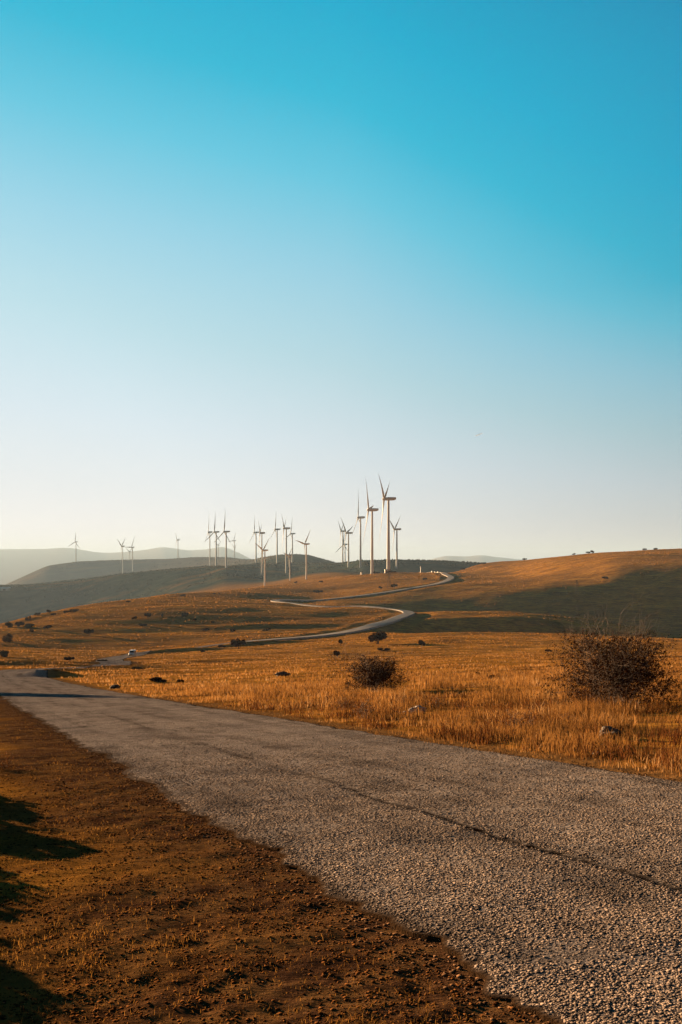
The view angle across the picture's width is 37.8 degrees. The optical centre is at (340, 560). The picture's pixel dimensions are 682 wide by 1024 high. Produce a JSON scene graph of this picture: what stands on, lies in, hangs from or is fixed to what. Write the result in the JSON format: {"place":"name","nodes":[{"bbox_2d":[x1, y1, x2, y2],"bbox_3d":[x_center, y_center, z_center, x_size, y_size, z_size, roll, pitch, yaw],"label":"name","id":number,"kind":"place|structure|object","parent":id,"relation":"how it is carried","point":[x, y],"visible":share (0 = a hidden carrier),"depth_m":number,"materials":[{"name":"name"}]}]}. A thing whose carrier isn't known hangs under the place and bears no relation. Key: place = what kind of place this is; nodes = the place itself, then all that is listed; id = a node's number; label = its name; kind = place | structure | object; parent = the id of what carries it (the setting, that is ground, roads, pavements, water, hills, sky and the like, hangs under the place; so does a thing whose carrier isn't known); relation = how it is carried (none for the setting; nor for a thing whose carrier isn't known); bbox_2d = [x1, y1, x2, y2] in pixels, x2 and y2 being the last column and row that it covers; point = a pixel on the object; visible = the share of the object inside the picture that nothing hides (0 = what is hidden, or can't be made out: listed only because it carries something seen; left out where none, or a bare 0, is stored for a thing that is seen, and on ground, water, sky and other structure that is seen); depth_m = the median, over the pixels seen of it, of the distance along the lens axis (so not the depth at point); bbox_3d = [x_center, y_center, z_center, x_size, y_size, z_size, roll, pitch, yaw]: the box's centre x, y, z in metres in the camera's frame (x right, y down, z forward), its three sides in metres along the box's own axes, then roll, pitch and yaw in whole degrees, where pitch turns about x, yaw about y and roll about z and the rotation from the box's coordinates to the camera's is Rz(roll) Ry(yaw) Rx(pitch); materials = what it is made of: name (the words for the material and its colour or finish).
{"place":"outdoors","nodes":[
{"label":"outdoors","id":0,"kind":"place"},
{"bbox_2d":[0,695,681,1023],"bbox_3d":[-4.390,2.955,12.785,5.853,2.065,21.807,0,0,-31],"label":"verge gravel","id":1,"kind":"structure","parent":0,"point":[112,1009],"depth_m":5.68,"materials":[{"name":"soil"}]},
{"bbox_2d":[0,547,681,1023],"bbox_3d":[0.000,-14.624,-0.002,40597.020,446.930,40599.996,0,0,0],"label":"ground","id":2,"kind":"structure","parent":0,"point":[614,597],"depth_m":20.28,"materials":[{"name":"brown plant"}]},
{"bbox_2d":[0,650,8,656],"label":"bush","id":3,"kind":"object","parent":2,"relation":"on","point":[3,653],"visible":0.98,"depth_m":223.65,"materials":[{"name":"green plant"}]},
{"bbox_2d":[0,587,10,590],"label":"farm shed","id":4,"kind":"structure","parent":2,"relation":"on","point":[5,588],"depth_m":2142.33,"materials":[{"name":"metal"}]},
{"bbox_2d":[2,633,13,641],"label":"bush","id":5,"kind":"object","parent":2,"relation":"on","point":[8,637],"visible":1,"depth_m":329.48,"materials":[{"name":"green plant"}]},
{"bbox_2d":[5,622,12,627],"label":"bush","id":6,"kind":"object","parent":2,"relation":"on","point":[9,624],"visible":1,"depth_m":408.44,"materials":[{"name":"green plant"}]},
{"bbox_2d":[0,752,19,769],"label":"weed","id":7,"kind":"object","parent":2,"relation":"on","point":[3,763],"visible":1,"depth_m":15.50,"materials":[{"name":"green plant"}]},
{"bbox_2d":[15,621,24,625],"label":"bush","id":8,"kind":"object","parent":2,"relation":"on","point":[19,623],"visible":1,"depth_m":408.10,"materials":[{"name":"green plant"}]},
{"bbox_2d":[24,623,33,627],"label":"bush","id":9,"kind":"object","parent":2,"relation":"on","point":[27,625],"visible":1,"depth_m":400.35,"materials":[{"name":"green plant"}]},
{"bbox_2d":[64,656,74,660],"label":"bush","id":10,"kind":"object","parent":2,"relation":"on","point":[69,658],"visible":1,"depth_m":166.94,"materials":[{"name":"green plant"}]},
{"bbox_2d":[83,628,93,633],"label":"bush","id":11,"kind":"object","parent":2,"relation":"on","point":[88,631],"visible":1,"depth_m":371.90,"materials":[{"name":"green plant"}]},
{"bbox_2d":[110,684,120,688],"bbox_3d":[-12.698,7.133,55.990,0.616,0.354,0.456,0,0,0],"label":"rock","id":12,"kind":"object","parent":2,"relation":"on","point":[117,686],"visible":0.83,"depth_m":55.87,"materials":[{"name":"grey stone"}]},
{"bbox_2d":[117,537,125,573],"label":"wind turbine","id":13,"kind":"object","parent":2,"relation":"on","point":[122,553],"visible":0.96,"depth_m":3589.55,"materials":[{"name":"metal"}]},
{"bbox_2d":[128,540,133,570],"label":"wind turbine","id":14,"kind":"object","parent":2,"relation":"on","point":[131,547],"visible":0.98,"depth_m":3658.83,"materials":[{"name":"metal"}]},
{"bbox_2d":[130,666,144,669],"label":"bush","id":15,"kind":"object","parent":2,"relation":"on","point":[137,668],"visible":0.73,"depth_m":119.25,"materials":[{"name":"green plant"}]},
{"bbox_2d":[149,677,166,681],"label":"bush","id":16,"kind":"object","parent":2,"relation":"on","point":[158,679],"visible":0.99,"depth_m":66.10,"materials":[{"name":"green plant"}]},
{"bbox_2d":[205,525,212,565],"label":"wind turbine","id":17,"kind":"object","parent":2,"relation":"on","point":[209,532],"visible":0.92,"depth_m":2970.69,"materials":[{"name":"metal"}]},
{"bbox_2d":[208,523,219,565],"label":"wind turbine","id":18,"kind":"object","parent":2,"relation":"on","point":[215,532],"visible":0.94,"depth_m":2158.37,"materials":[{"name":"metal"}]},
{"bbox_2d":[216,520,229,567],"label":"wind turbine","id":19,"kind":"object","parent":2,"relation":"on","point":[225,532],"visible":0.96,"depth_m":1945.54,"materials":[{"name":"metal"}]},
{"bbox_2d":[230,638,245,648],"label":"tree","id":20,"kind":"object","parent":2,"relation":"on","point":[237,642],"visible":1,"depth_m":279.39,"materials":[{"name":"green plant"}]},
{"bbox_2d":[0,553,480,623],"bbox_3d":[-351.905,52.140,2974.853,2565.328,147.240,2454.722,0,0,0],"label":"scrub","id":21,"kind":"object","parent":2,"relation":"on","point":[112,574],"visible":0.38,"depth_m":2047.16,"materials":[{"name":"plant"}]},
{"bbox_2d":[251,515,258,562],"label":"wind turbine","id":22,"kind":"object","parent":2,"relation":"on","point":[254,532],"visible":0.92,"depth_m":2417.28,"materials":[{"name":"metal"}]},
{"bbox_2d":[258,521,264,574],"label":"wind turbine","id":23,"kind":"object","parent":2,"relation":"on","point":[260,532],"visible":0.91,"depth_m":1849.05,"materials":[{"name":"metal"}]},
{"bbox_2d":[255,537,269,585],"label":"wind turbine","id":24,"kind":"object","parent":2,"relation":"on","point":[264,549],"visible":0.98,"depth_m":1329.34,"materials":[{"name":"metal"}]},
{"bbox_2d":[271,521,280,562],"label":"wind turbine","id":25,"kind":"object","parent":2,"relation":"on","point":[275,529],"visible":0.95,"depth_m":2178.29,"materials":[{"name":"metal"}]},
{"bbox_2d":[274,671,289,675],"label":"rock","id":26,"kind":"object","parent":2,"relation":"on","point":[283,673],"visible":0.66,"depth_m":71.82,"materials":[{"name":"grey stone"}]},
{"bbox_2d":[282,518,289,572],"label":"wind turbine","id":27,"kind":"object","parent":2,"relation":"on","point":[284,527],"visible":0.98,"depth_m":1887.22,"materials":[{"name":"metal"}]},
{"bbox_2d":[284,549,291,580],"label":"wind turbine","id":28,"kind":"object","parent":2,"relation":"on","point":[289,563],"visible":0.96,"depth_m":1399.58,"materials":[{"name":"metal"}]},
{"bbox_2d":[285,525,295,561],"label":"wind turbine","id":29,"kind":"object","parent":2,"relation":"on","point":[292,541],"visible":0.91,"depth_m":2417.04,"materials":[{"name":"metal"}]},
{"bbox_2d":[296,529,310,578],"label":"wind turbine","id":30,"kind":"object","parent":2,"relation":"on","point":[305,543],"visible":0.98,"depth_m":1239.28,"materials":[{"name":"metal"}]},
{"bbox_2d":[319,692,331,702],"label":"weed","id":31,"kind":"object","parent":2,"relation":"on","point":[327,697],"visible":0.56,"depth_m":30.98,"materials":[{"name":"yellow plant"}]},
{"bbox_2d":[0,632,681,692],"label":"field grass","id":32,"kind":"structure","parent":2,"relation":"on","point":[439,672],"depth_m":91.01,"materials":[{"name":"plant"}]},
{"bbox_2d":[0,548,681,654],"bbox_3d":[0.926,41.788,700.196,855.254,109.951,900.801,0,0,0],"label":"hill tufts","id":33,"kind":"object","parent":2,"relation":"on","point":[333,620],"visible":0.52,"depth_m":459.65,"materials":[{"name":"brown plant"}]},
{"bbox_2d":[338,522,344,561],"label":"wind turbine","id":34,"kind":"object","parent":2,"relation":"on","point":[341,530],"visible":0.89,"depth_m":2404.84,"materials":[{"name":"metal"}]},
{"bbox_2d":[335,539,347,561],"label":"wind turbine","id":35,"kind":"object","parent":2,"relation":"on","point":[345,552],"visible":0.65,"depth_m":2568.59,"materials":[{"name":"metal"}]},
{"bbox_2d":[341,519,352,566],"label":"wind turbine","id":36,"kind":"object","parent":2,"relation":"on","point":[348,532],"visible":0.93,"depth_m":1846.54,"materials":[{"name":"metal"}]},
{"bbox_2d":[334,690,365,710],"bbox_3d":[0.295,3.981,28.001,1.024,0.687,0.845,0,0,-4],"label":"weed","id":37,"kind":"object","parent":2,"relation":"on","point":[344,704],"visible":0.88,"depth_m":27.95,"materials":[{"name":"brown plant"}]},
{"bbox_2d":[351,499,364,567],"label":"wind turbine","id":38,"kind":"object","parent":2,"relation":"on","point":[360,518],"visible":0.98,"depth_m":1754.11,"materials":[{"name":"metal"}]},
{"bbox_2d":[350,694,381,718],"bbox_3d":[0.584,3.497,23.967,1.063,0.768,0.768,0,0,-43],"label":"weed","id":39,"kind":"object","parent":2,"relation":"on","point":[362,713],"visible":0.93,"depth_m":23.91,"materials":[{"name":"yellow plant"}]},
{"bbox_2d":[362,484,378,573],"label":"wind turbine","id":40,"kind":"object","parent":2,"relation":"on","point":[371,509],"visible":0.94,"depth_m":1218.69,"materials":[{"name":"metal"}]},
{"bbox_2d":[325,632,424,692],"bbox_3d":[1.279,4.017,38.992,3.974,2.690,3.706,0,0,0],"label":"shrub","id":41,"kind":"object","parent":2,"relation":"on","point":[375,676],"visible":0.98,"depth_m":38.59,"materials":[{"name":"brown plant"}]},
{"bbox_2d":[368,631,386,643],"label":"tree","id":42,"kind":"object","parent":2,"relation":"on","point":[379,636],"visible":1,"depth_m":262.90,"materials":[{"name":"green plant"}]},
{"bbox_2d":[377,647,390,650],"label":"bush","id":43,"kind":"object","parent":2,"relation":"on","point":[381,649],"visible":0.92,"depth_m":223.09,"materials":[{"name":"green plant"}]},
{"bbox_2d":[378,474,395,569],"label":"wind turbine","id":44,"kind":"object","parent":2,"relation":"on","point":[387,499],"visible":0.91,"depth_m":1023.66,"materials":[{"name":"metal"}]},
{"bbox_2d":[104,665,681,778],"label":"tall grass","id":45,"kind":"structure","parent":2,"relation":"on","point":[587,710],"depth_m":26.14,"materials":[{"name":"plant"}]},
{"bbox_2d":[390,515,400,567],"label":"wind turbine","id":46,"kind":"object","parent":2,"relation":"on","point":[395,528],"visible":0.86,"depth_m":1722.55,"materials":[{"name":"metal"}]},
{"bbox_2d":[393,692,408,704],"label":"weed","id":47,"kind":"object","parent":2,"relation":"on","point":[396,695],"visible":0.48,"depth_m":28.02,"materials":[{"name":"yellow plant"}]},
{"bbox_2d":[408,705,425,712],"bbox_3d":[1.959,3.843,25.498,0.521,0.271,0.356,0,0,-23],"label":"rock","id":48,"kind":"object","parent":2,"relation":"on","point":[420,708],"visible":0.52,"depth_m":25.39,"materials":[{"name":"stone"}]},
{"bbox_2d":[418,639,424,646],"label":"bush","id":49,"kind":"object","parent":2,"relation":"on","point":[421,642],"visible":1,"depth_m":241.01,"materials":[{"name":"green plant"}]},
{"bbox_2d":[424,693,449,708],"bbox_3d":[2.489,3.827,26.878,0.761,0.557,0.921,0,0,42],"label":"weed","id":50,"kind":"object","parent":2,"relation":"on","point":[435,702],"visible":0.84,"depth_m":26.92,"materials":[{"name":"brown plant"}]},
{"bbox_2d":[453,697,470,708],"bbox_3d":[3.194,3.742,26.049,0.594,0.373,0.502,0,0,-28],"label":"weed","id":51,"kind":"object","parent":2,"relation":"on","point":[459,705],"visible":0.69,"depth_m":26.04,"materials":[{"name":"brown plant"}]},
{"bbox_2d":[486,704,543,729],"bbox_3d":[3.335,3.027,19.042,1.111,0.584,0.803,0,0,0],"label":"weed","id":52,"kind":"object","parent":2,"relation":"on","point":[515,721],"visible":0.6,"depth_m":19.06,"materials":[{"name":"brown plant"}]},
{"bbox_2d":[528,699,549,716],"bbox_3d":[4.464,3.356,22.520,0.669,0.472,0.564,0,0,16],"label":"weed","id":53,"kind":"object","parent":2,"relation":"on","point":[542,707],"visible":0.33,"depth_m":22.47,"materials":[{"name":"brown plant"}]},
{"bbox_2d":[557,712,583,723],"bbox_3d":[4.540,3.184,20.137,0.592,0.385,0.717,0,0,-1],"label":"weed","id":54,"kind":"object","parent":2,"relation":"on","point":[569,719],"visible":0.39,"depth_m":19.98,"materials":[{"name":"brown plant"}]},
{"bbox_2d":[531,595,681,710],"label":"shrub","id":55,"kind":"object","parent":2,"relation":"on","point":[619,677],"visible":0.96,"depth_m":24.27,"materials":[{"name":"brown plant"}]},
{"bbox_2d":[600,726,620,738],"bbox_3d":[4.591,2.956,17.001,0.379,0.266,0.403,0,0,0],"label":"rock","id":56,"kind":"object","parent":2,"relation":"on","point":[610,729],"visible":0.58,"depth_m":16.90,"materials":[{"name":"grey stone"}]},
{"bbox_2d":[0,642,681,1023],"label":"road","id":57,"kind":"structure","parent":0,"point":[112,722],"depth_m":11.26,"materials":[{"name":"grey asphalt"}]},
{"bbox_2d":[128,650,135,655],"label":"van","id":58,"kind":"object","parent":57,"relation":"on","point":[131,652],"visible":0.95,"depth_m":255.84,"materials":[{"name":"white paint"}]},
{"bbox_2d":[78,731,681,1023],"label":"road chippings","id":59,"kind":"object","parent":57,"relation":"on","point":[551,984],"visible":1,"depth_m":7.37,"materials":[{"name":"gravel"}]},
{"bbox_2d":[0,0,681,562],"label":"sky","id":60,"kind":"structure","parent":0,"point":[268,260],"materials":[{"name":"blue"}]},
{"bbox_2d":[246,572,453,641],"bbox_3d":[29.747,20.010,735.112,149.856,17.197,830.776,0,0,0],"label":"hill road","id":61,"kind":"structure","parent":0,"point":[403,615],"depth_m":491.93,"materials":[{"name":"grey asphalt"}]}
]}

